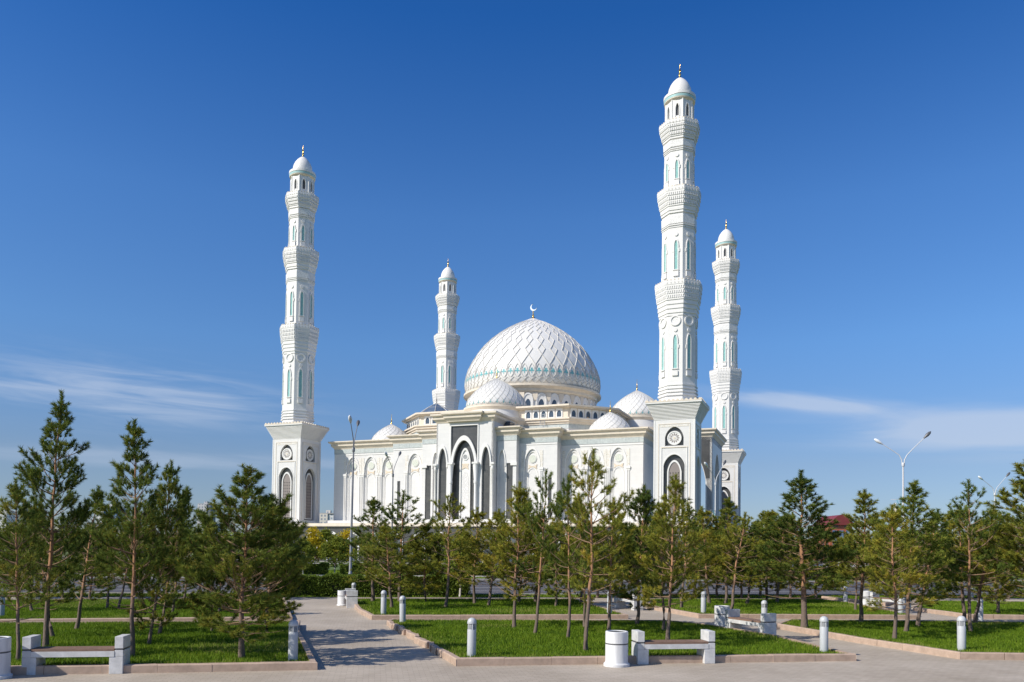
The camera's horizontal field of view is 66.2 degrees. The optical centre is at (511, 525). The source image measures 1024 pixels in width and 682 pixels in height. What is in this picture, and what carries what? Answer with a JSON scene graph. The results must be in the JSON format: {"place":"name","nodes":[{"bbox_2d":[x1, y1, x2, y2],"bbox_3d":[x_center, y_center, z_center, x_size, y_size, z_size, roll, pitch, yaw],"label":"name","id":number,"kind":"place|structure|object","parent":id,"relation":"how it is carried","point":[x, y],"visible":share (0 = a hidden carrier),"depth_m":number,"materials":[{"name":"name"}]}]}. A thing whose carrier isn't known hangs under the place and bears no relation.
{"place":"outdoors","nodes":[
{"label":"outdoors","id":0,"kind":"place"},
{"bbox_2d":[9,622,303,665],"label":"lawn","id":1,"kind":"structure","parent":0,"point":[172,649],"depth_m":18.27,"materials":[{"name":"plant"}]},
{"bbox_2d":[0,477,61,659],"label":"pine tree","id":2,"kind":"object","parent":1,"relation":"on","point":[16,495],"visible":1,"depth_m":16.09,"materials":[{"name":"green plant"}]},
{"bbox_2d":[0,389,94,645],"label":"pine tree","id":3,"kind":"object","parent":1,"relation":"on","point":[32,475],"visible":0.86,"depth_m":18.08,"materials":[{"name":"green plant"}]},
{"bbox_2d":[14,497,81,636],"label":"pine tree","id":4,"kind":"object","parent":1,"relation":"on","point":[54,569],"visible":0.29,"depth_m":20.03,"materials":[{"name":"green plant"}]},
{"bbox_2d":[43,484,124,628],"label":"pine tree","id":5,"kind":"object","parent":1,"relation":"on","point":[97,496],"visible":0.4,"depth_m":21.86,"materials":[{"name":"green plant"}]},
{"bbox_2d":[87,416,170,656],"bbox_3d":[-8.169,0.238,16.906,1.632,5.147,2.108,1,-2,-10],"label":"pine tree","id":6,"kind":"object","parent":1,"relation":"on","point":[138,522],"visible":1,"depth_m":16.71,"materials":[{"name":"green plant"}]},
{"bbox_2d":[124,458,196,643],"bbox_3d":[-8.357,0.622,18.835,1.737,4.512,1.798,7,-1,-31],"label":"pine tree","id":7,"kind":"object","parent":1,"relation":"on","point":[179,513],"visible":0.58,"depth_m":18.68,"materials":[{"name":"green plant"}]},
{"bbox_2d":[138,484,206,633],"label":"pine tree","id":8,"kind":"object","parent":1,"relation":"on","point":[193,550],"visible":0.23,"depth_m":21.05,"materials":[{"name":"green plant"}]},
{"bbox_2d":[186,537,233,630],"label":"pine tree","id":9,"kind":"object","parent":1,"relation":"on","point":[217,581],"visible":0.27,"depth_m":21.50,"materials":[{"name":"green plant"}]},
{"bbox_2d":[166,463,314,658],"bbox_3d":[-5.769,0.751,16.727,3.050,4.163,2.956,2,-8,-6],"label":"pine tree","id":10,"kind":"object","parent":1,"relation":"on","point":[266,508],"visible":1,"depth_m":16.50,"materials":[{"name":"green plant"}]},
{"bbox_2d":[227,502,308,631],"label":"pine tree","id":11,"kind":"object","parent":1,"relation":"on","point":[299,580],"visible":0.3,"depth_m":21.53,"materials":[{"name":"green plant"}]},
{"bbox_2d":[288,620,298,660],"bbox_3d":[-4.554,2.400,16.352,0.208,0.870,0.208,2,-2,-40],"label":"bollard light","id":12,"kind":"object","parent":1,"relation":"on","point":[293,625],"visible":0.94,"depth_m":16.28,"materials":[{"name":"white metal"}]},
{"bbox_2d":[92,595,814,597],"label":"verge","id":13,"kind":"structure","parent":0,"point":[484,595],"depth_m":42.03,"materials":[{"name":"plant"}]},
{"bbox_2d":[271,572,471,596],"bbox_3d":[-7.211,3.046,40.267,10.232,1.286,1.655,1,-2,-9],"label":"hedge","id":14,"kind":"object","parent":13,"relation":"on","point":[331,584],"visible":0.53,"depth_m":39.59,"materials":[{"name":"green plant"}]},
{"bbox_2d":[442,535,483,596],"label":"young broadleaf tree","id":15,"kind":"object","parent":13,"relation":"on","point":[453,563],"visible":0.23,"depth_m":39.76,"materials":[{"name":"green plant"}]},
{"bbox_2d":[7,569,1022,597],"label":"verge grass","id":16,"kind":"structure","parent":13,"relation":"on","point":[502,595],"depth_m":41.91,"materials":[{"name":"green plant"}]},
{"bbox_2d":[792,524,853,597],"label":"pine tree","id":17,"kind":"object","parent":13,"relation":"on","point":[817,566],"visible":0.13,"depth_m":43.26,"materials":[{"name":"green plant"}]},
{"bbox_2d":[263,304,729,565],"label":"mosque","id":18,"kind":"structure","parent":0,"point":[532,409],"depth_m":136.15,"materials":[{"name":"stone"}]},
{"bbox_2d":[264,149,328,522],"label":"minaret","id":19,"kind":"object","parent":18,"relation":"on","point":[297,434],"visible":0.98,"depth_m":142.84,"materials":[{"name":"stone"}]},
{"bbox_2d":[281,472,291,517],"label":"grille window","id":20,"kind":"structure","parent":19,"relation":"in","point":[287,479],"depth_m":141.65,"materials":[{"name":"white paint"}]},
{"bbox_2d":[286,353,292,402],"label":"window","id":21,"kind":"structure","parent":19,"relation":"in","point":[289,357],"depth_m":142.30,"materials":[{"name":"glass"}]},
{"bbox_2d":[296,353,305,402],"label":"window","id":22,"kind":"structure","parent":19,"relation":"in","point":[300,357],"depth_m":142.30,"materials":[{"name":"glass"}]},
{"bbox_2d":[304,473,312,519],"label":"grille window","id":23,"kind":"structure","parent":19,"relation":"in","point":[308,479],"depth_m":143.25,"materials":[{"name":"white paint"}]},
{"bbox_2d":[432,262,459,410],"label":"minaret","id":24,"kind":"object","parent":18,"relation":"on","point":[445,393],"visible":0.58,"depth_m":199.64,"materials":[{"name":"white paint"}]},
{"bbox_2d":[645,68,709,522],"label":"minaret","id":25,"kind":"object","parent":18,"relation":"on","point":[679,409],"visible":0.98,"depth_m":116.97,"materials":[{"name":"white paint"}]},
{"bbox_2d":[660,318,666,377],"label":"window","id":26,"kind":"structure","parent":25,"relation":"in","point":[663,322],"depth_m":117.97,"materials":[{"name":"white paint"}]},
{"bbox_2d":[667,460,681,516],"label":"grille window","id":27,"kind":"structure","parent":25,"relation":"in","point":[674,467],"depth_m":116.00,"materials":[{"name":"white paint"}]},
{"bbox_2d":[670,315,680,375],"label":"window","id":28,"kind":"structure","parent":25,"relation":"in","point":[675,320],"depth_m":116.51,"materials":[{"name":"glass"}]},
{"bbox_2d":[672,232,679,275],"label":"window","id":29,"kind":"structure","parent":25,"relation":"in","point":[676,249],"depth_m":117.20,"materials":[{"name":"glass"}]},
{"bbox_2d":[685,232,691,276],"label":"window","id":30,"kind":"structure","parent":25,"relation":"in","point":[688,250],"depth_m":117.23,"materials":[{"name":"glass"}]},
{"bbox_2d":[685,315,693,375],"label":"window","id":31,"kind":"structure","parent":25,"relation":"in","point":[689,320],"depth_m":116.57,"materials":[{"name":"glass"}]},
{"bbox_2d":[709,223,745,529],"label":"minaret","id":32,"kind":"object","parent":18,"relation":"on","point":[725,374],"visible":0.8,"depth_m":173.41,"materials":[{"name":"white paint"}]},
{"bbox_2d":[0,597,1023,681],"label":"plaza paving","id":33,"kind":"structure","parent":0,"point":[344,643],"depth_m":16.83,"materials":[{"name":"grey concrete"}]},
{"bbox_2d":[0,636,12,679],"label":"litter bin","id":34,"kind":"object","parent":33,"relation":"on","point":[5,657],"visible":1,"depth_m":14.49,"materials":[{"name":"stone"}]},
{"bbox_2d":[22,634,130,674],"bbox_3d":[-8.451,2.506,15.272,1.800,0.720,0.466,1,-2,-9],"label":"bench","id":35,"kind":"object","parent":33,"relation":"on","point":[34,654],"visible":0.95,"depth_m":15.13,"materials":[{"name":"stone"}]},
{"bbox_2d":[0,598,291,621],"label":"kerb","id":36,"kind":"structure","parent":33,"relation":"on","point":[116,619],"depth_m":24.89,"materials":[{"name":"beige stone"}]},
{"bbox_2d":[3,620,316,674],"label":"kerb","id":37,"kind":"structure","parent":33,"relation":"on","point":[311,664],"depth_m":15.48,"materials":[{"name":"beige stone"}]},
{"bbox_2d":[345,588,357,607],"bbox_3d":[-6.782,3.070,33.126,0.466,0.720,1.800,1,-2,-14],"label":"bench","id":38,"kind":"object","parent":33,"relation":"on","point":[351,596],"visible":0.88,"depth_m":32.26,"materials":[{"name":"stone"}]},
{"bbox_2d":[355,598,627,619],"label":"kerb","id":39,"kind":"structure","parent":33,"relation":"on","point":[363,612],"depth_m":28.12,"materials":[{"name":"beige stone"}]},
{"bbox_2d":[603,630,629,667],"bbox_3d":[2.271,2.673,17.043,0.570,0.750,0.570,0,-2,28],"label":"litter bin","id":40,"kind":"object","parent":33,"relation":"on","point":[616,649],"visible":1,"depth_m":16.83,"materials":[{"name":"stone"}]},
{"bbox_2d":[387,619,855,665],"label":"kerb","id":41,"kind":"structure","parent":33,"relation":"on","point":[449,657],"depth_m":17.68,"materials":[{"name":"beige stone"}]},
{"bbox_2d":[614,591,642,610],"bbox_3d":[4.988,3.228,33.695,0.466,0.720,1.800,1,-2,-20],"label":"bench","id":42,"kind":"object","parent":33,"relation":"on","point":[618,604],"visible":0.5,"depth_m":33.95,"materials":[{"name":"stone"}]},
{"bbox_2d":[631,629,714,664],"bbox_3d":[3.618,2.722,17.634,1.800,0.720,0.466,1,-2,-9],"label":"bench","id":43,"kind":"object","parent":33,"relation":"on","point":[704,645],"visible":0.98,"depth_m":17.47,"materials":[{"name":"stone"}]},
{"bbox_2d":[714,605,729,626],"bbox_3d":[6.804,2.983,25.429,0.570,0.750,0.570,0,-2,22],"label":"litter bin","id":44,"kind":"object","parent":33,"relation":"on","point":[719,615],"visible":0.62,"depth_m":25.23,"materials":[{"name":"stone"}]},
{"bbox_2d":[725,609,775,634],"bbox_3d":[7.149,2.946,23.601,0.466,0.720,1.800,1,-2,-22],"label":"bench","id":45,"kind":"object","parent":33,"relation":"on","point":[766,623],"visible":0.88,"depth_m":23.21,"materials":[{"name":"stone"}]},
{"bbox_2d":[647,598,916,618],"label":"kerb","id":46,"kind":"structure","parent":33,"relation":"on","point":[789,616],"depth_m":29.84,"materials":[{"name":"beige concrete"}]},
{"bbox_2d":[776,619,1023,659],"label":"kerb","id":47,"kind":"structure","parent":33,"relation":"on","point":[938,651],"depth_m":20.31,"materials":[{"name":"beige stone"}]},
{"bbox_2d":[913,600,1023,618],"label":"kerb","id":48,"kind":"structure","parent":33,"relation":"on","point":[985,616],"depth_m":31.24,"materials":[{"name":"beige stone"}]},
{"bbox_2d":[0,578,1023,594],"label":"road","id":49,"kind":"structure","parent":0,"point":[495,589],"depth_m":50.51,"materials":[{"name":"grey asphalt"}]},
{"bbox_2d":[348,415,359,573],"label":"street lamp","id":50,"kind":"object","parent":49,"relation":"on","point":[352,489],"visible":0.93,"depth_m":61.30,"materials":[{"name":"grey metal"}]},
{"bbox_2d":[11,573,1023,595],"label":"road kerb","id":51,"kind":"structure","parent":49,"relation":"on","point":[534,593],"depth_m":44.75,"materials":[{"name":"grey concrete"}]},
{"bbox_2d":[874,431,930,528],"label":"street lamp","id":52,"kind":"object","parent":49,"relation":"on","point":[925,436],"visible":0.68,"depth_m":67.13,"materials":[{"name":"grey"}]},
{"bbox_2d":[0,0,1023,547],"label":"sky","id":53,"kind":"structure","parent":0,"point":[862,160],"materials":[{"name":"blue"}]},
{"bbox_2d":[129,564,1022,581],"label":"lawn","id":54,"kind":"structure","parent":0,"point":[336,568],"depth_m":89.69,"materials":[{"name":"plant"}]},
{"bbox_2d":[88,562,329,574],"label":"hedge","id":55,"kind":"object","parent":54,"relation":"on","point":[319,568],"visible":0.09,"depth_m":67.69,"materials":[{"name":"green plant"}]},
{"bbox_2d":[302,526,330,563],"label":"young broadleaf tree","id":56,"kind":"object","parent":54,"relation":"on","point":[314,538],"visible":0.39,"depth_m":79.22,"materials":[{"name":"yellow plant"}]},
{"bbox_2d":[316,534,349,572],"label":"young broadleaf tree","id":57,"kind":"object","parent":54,"relation":"on","point":[336,543],"visible":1,"depth_m":69.27,"materials":[{"name":"green plant"}]},
{"bbox_2d":[339,563,535,575],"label":"hedge","id":58,"kind":"object","parent":54,"relation":"on","point":[344,569],"visible":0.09,"depth_m":68.36,"materials":[{"name":"green plant"}]},
{"bbox_2d":[490,566,901,580],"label":"hedge","id":59,"kind":"object","parent":54,"relation":"on","point":[701,568],"visible":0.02,"depth_m":67.35,"materials":[{"name":"green plant"}]},
{"bbox_2d":[420,621,830,656],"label":"lawn","id":60,"kind":"structure","parent":0,"point":[575,648],"depth_m":19.75,"materials":[{"name":"plant"}]},
{"bbox_2d":[467,618,476,656],"bbox_3d":[-0.888,2.473,17.315,0.208,0.870,0.208,2,-2,-38],"label":"bollard light","id":61,"kind":"object","parent":60,"relation":"on","point":[471,636],"visible":0.97,"depth_m":17.24,"materials":[{"name":"white metal"}]},
{"bbox_2d":[478,479,565,627],"bbox_3d":[0.198,0.859,24.120,2.456,4.547,2.283,3,-1,-44],"label":"pine tree","id":62,"kind":"object","parent":60,"relation":"on","point":[519,492],"visible":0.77,"depth_m":23.92,"materials":[{"name":"green plant"}]},
{"bbox_2d":[511,468,572,633],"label":"pine tree","id":63,"kind":"object","parent":60,"relation":"on","point":[520,565],"visible":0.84,"depth_m":22.05,"materials":[{"name":"green plant"}]},
{"bbox_2d":[536,473,603,637],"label":"pine tree","id":64,"kind":"object","parent":60,"relation":"on","point":[560,499],"visible":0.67,"depth_m":21.22,"materials":[{"name":"green plant"}]},
{"bbox_2d":[551,493,607,626],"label":"pine tree","id":65,"kind":"object","parent":60,"relation":"on","point":[573,539],"visible":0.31,"depth_m":23.99,"materials":[{"name":"green plant"}]},
{"bbox_2d":[549,447,635,651],"bbox_3d":[1.769,0.549,18.588,2.068,4.856,2.014,1,-4,37],"label":"pine tree","id":66,"kind":"object","parent":60,"relation":"on","point":[616,521],"visible":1,"depth_m":18.51,"materials":[{"name":"green plant"}]},
{"bbox_2d":[572,495,648,629],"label":"pine tree","id":67,"kind":"object","parent":60,"relation":"on","point":[622,539],"visible":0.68,"depth_m":22.76,"materials":[{"name":"green plant"}]},
{"bbox_2d":[599,484,673,623],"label":"pine tree","id":68,"kind":"object","parent":60,"relation":"on","point":[642,498],"visible":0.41,"depth_m":25.33,"materials":[{"name":"green plant"}]},
{"bbox_2d":[633,508,687,630],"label":"pine tree","id":69,"kind":"object","parent":60,"relation":"on","point":[641,568],"visible":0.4,"depth_m":23.44,"materials":[{"name":"green plant"}]},
{"bbox_2d":[633,473,722,639],"bbox_3d":[4.202,0.823,20.710,2.345,4.500,2.182,0,-2,30],"label":"pine tree","id":70,"kind":"object","parent":60,"relation":"on","point":[693,541],"visible":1,"depth_m":20.65,"materials":[{"name":"green plant"}]},
{"bbox_2d":[819,616,828,651],"bbox_3d":[7.500,2.621,18.881,0.208,0.870,0.208,2,-2,-34],"label":"bollard light","id":71,"kind":"object","parent":60,"relation":"on","point":[824,620],"visible":0.96,"depth_m":18.80,"materials":[{"name":"white metal"}]},
{"bbox_2d":[815,515,853,559],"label":"building","id":72,"kind":"structure","parent":0,"point":[843,521],"depth_m":259.96,"materials":[{"name":"red brick"}]},
{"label":"lawn","id":73,"kind":"structure","parent":0,"visible":0},
{"bbox_2d":[341,496,405,601],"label":"pine tree","id":74,"kind":"object","parent":73,"relation":"on","point":[374,502],"visible":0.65,"depth_m":34.54,"materials":[{"name":"green plant"}]},
{"bbox_2d":[359,523,429,607],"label":"pine tree","id":75,"kind":"object","parent":73,"relation":"on","point":[377,552],"visible":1,"depth_m":30.58,"materials":[{"name":"green plant"}]},
{"bbox_2d":[373,489,444,601],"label":"pine tree","id":76,"kind":"object","parent":73,"relation":"on","point":[402,519],"visible":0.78,"depth_m":34.29,"materials":[{"name":"green plant"}]},
{"bbox_2d":[390,524,444,600],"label":"pine tree","id":77,"kind":"object","parent":73,"relation":"on","point":[424,537],"visible":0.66,"depth_m":34.42,"materials":[{"name":"green plant"}]},
{"bbox_2d":[418,491,479,606],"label":"pine tree","id":78,"kind":"object","parent":73,"relation":"on","point":[445,536],"visible":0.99,"depth_m":31.47,"materials":[{"name":"green plant"}]},
{"bbox_2d":[446,506,500,602],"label":"pine tree","id":79,"kind":"object","parent":73,"relation":"on","point":[479,516],"visible":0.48,"depth_m":33.96,"materials":[{"name":"green plant"}]},
{"bbox_2d":[460,508,518,605],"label":"pine tree","id":80,"kind":"object","parent":73,"relation":"on","point":[498,514],"visible":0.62,"depth_m":32.58,"materials":[{"name":"green plant"}]},
{"bbox_2d":[496,496,543,602],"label":"pine tree","id":81,"kind":"object","parent":73,"relation":"on","point":[522,572],"visible":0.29,"depth_m":34.92,"materials":[{"name":"green plant"}]},
{"bbox_2d":[505,516,563,602],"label":"pine tree","id":82,"kind":"object","parent":73,"relation":"on","point":[530,567],"visible":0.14,"depth_m":34.99,"materials":[{"name":"green plant"}]},
{"bbox_2d":[530,519,579,605],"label":"pine tree","id":83,"kind":"object","parent":73,"relation":"on","point":[550,591],"visible":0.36,"depth_m":32.60,"materials":[{"name":"green plant"}]},
{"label":"lawn","id":84,"kind":"structure","parent":0,"visible":0},
{"bbox_2d":[664,502,708,606],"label":"pine tree","id":85,"kind":"object","parent":84,"relation":"on","point":[692,516],"visible":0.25,"depth_m":32.61,"materials":[{"name":"green plant"}]},
{"bbox_2d":[676,505,736,603],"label":"pine tree","id":86,"kind":"object","parent":84,"relation":"on","point":[704,519],"visible":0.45,"depth_m":35.81,"materials":[{"name":"green plant"}]},
{"bbox_2d":[701,496,757,602],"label":"pine tree","id":87,"kind":"object","parent":84,"relation":"on","point":[728,504],"visible":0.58,"depth_m":35.56,"materials":[{"name":"green plant"}]},
{"bbox_2d":[710,511,765,608],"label":"pine tree","id":88,"kind":"object","parent":84,"relation":"on","point":[744,521],"visible":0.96,"depth_m":31.74,"materials":[{"name":"green plant"}]},
{"bbox_2d":[723,518,782,603],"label":"pine tree","id":89,"kind":"object","parent":84,"relation":"on","point":[757,559],"visible":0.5,"depth_m":35.64,"materials":[{"name":"green plant"}]},
{"bbox_2d":[734,509,791,600],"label":"pine tree","id":90,"kind":"object","parent":84,"relation":"on","point":[768,513],"visible":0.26,"depth_m":38.20,"materials":[{"name":"green plant"}]},
{"bbox_2d":[752,514,816,601],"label":"pine tree","id":91,"kind":"object","parent":84,"relation":"on","point":[779,574],"visible":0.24,"depth_m":37.06,"materials":[{"name":"green plant"}]},
{"bbox_2d":[833,519,886,609],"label":"pine tree","id":92,"kind":"object","parent":84,"relation":"on","point":[855,602],"visible":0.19,"depth_m":32.63,"materials":[{"name":"green plant"}]},
{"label":"lawn","id":93,"kind":"structure","parent":0,"visible":0},
{"bbox_2d":[742,469,865,627],"bbox_3d":[9.141,0.722,24.957,3.694,5.065,3.531,4,-3,-3],"label":"pine tree","id":94,"kind":"object","parent":93,"relation":"on","point":[826,534],"visible":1,"depth_m":24.57,"materials":[{"name":"green plant"}]},
{"bbox_2d":[822,489,897,621],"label":"pine tree","id":95,"kind":"object","parent":93,"relation":"on","point":[863,509],"visible":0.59,"depth_m":26.97,"materials":[{"name":"green plant"}]},
{"bbox_2d":[858,504,937,639],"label":"pine tree","id":96,"kind":"object","parent":93,"relation":"on","point":[904,547],"visible":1,"depth_m":21.83,"materials":[{"name":"green plant"}]},
{"bbox_2d":[869,479,957,631],"bbox_3d":[12.110,0.916,23.778,2.418,4.714,2.599,0,-2,18],"label":"pine tree","id":97,"kind":"object","parent":93,"relation":"on","point":[925,537],"visible":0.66,"depth_m":23.71,"materials":[{"name":"green plant"}]},
{"bbox_2d":[883,508,974,625],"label":"pine tree","id":98,"kind":"object","parent":93,"relation":"on","point":[959,563],"visible":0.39,"depth_m":25.55,"materials":[{"name":"green plant"}]},
{"bbox_2d":[957,616,965,649],"bbox_3d":[11.169,2.684,19.517,0.208,0.870,0.208,2,-2,-39],"label":"bollard light","id":99,"kind":"object","parent":93,"relation":"on","point":[961,632],"visible":0.94,"depth_m":19.44,"materials":[{"name":"white metal"}]},
{"bbox_2d":[937,479,1013,630],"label":"pine tree","id":100,"kind":"object","parent":93,"relation":"on","point":[970,514],"visible":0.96,"depth_m":24.30,"materials":[{"name":"green plant"}]},
{"bbox_2d":[941,507,1023,622],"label":"pine tree","id":101,"kind":"object","parent":93,"relation":"on","point":[1010,587],"visible":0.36,"depth_m":26.88,"materials":[{"name":"green plant"}]},
{"bbox_2d":[970,459,1023,597],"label":"pine tree","id":102,"kind":"object","parent":93,"relation":"on","point":[1008,544],"visible":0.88,"depth_m":24.67,"materials":[{"name":"green plant"}]},
{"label":"lawn","id":103,"kind":"structure","parent":0,"visible":0},
{"bbox_2d":[0,595,1023,664],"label":"grass","id":104,"kind":"structure","parent":103,"relation":"on","point":[493,633],"depth_m":22.49,"materials":[{"name":"green plant"}]},
{"bbox_2d":[926,505,995,620],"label":"pine tree","id":105,"kind":"object","parent":104,"relation":"on","point":[952,525],"visible":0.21,"depth_m":27.84,"materials":[{"name":"green plant"}]},
{"bbox_2d":[964,529,1023,612],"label":"pine tree","id":106,"kind":"object","parent":103,"relation":"on","point":[998,600],"visible":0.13,"depth_m":31.62,"materials":[{"name":"green plant"}]},
{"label":"lawn","id":107,"kind":"structure","parent":0,"visible":0},
{"bbox_2d":[0,525,46,610],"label":"pine tree","id":108,"kind":"object","parent":107,"relation":"on","point":[14,589],"visible":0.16,"depth_m":27.38,"materials":[{"name":"green plant"}]},
{"bbox_2d":[55,521,115,598],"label":"pine tree","id":109,"kind":"object","parent":107,"relation":"on","point":[90,582],"visible":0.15,"depth_m":35.30,"materials":[{"name":"green plant"}]},
{"bbox_2d":[77,514,136,606],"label":"pine tree","id":110,"kind":"object","parent":107,"relation":"on","point":[97,583],"visible":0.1,"depth_m":29.13,"materials":[{"name":"green plant"}]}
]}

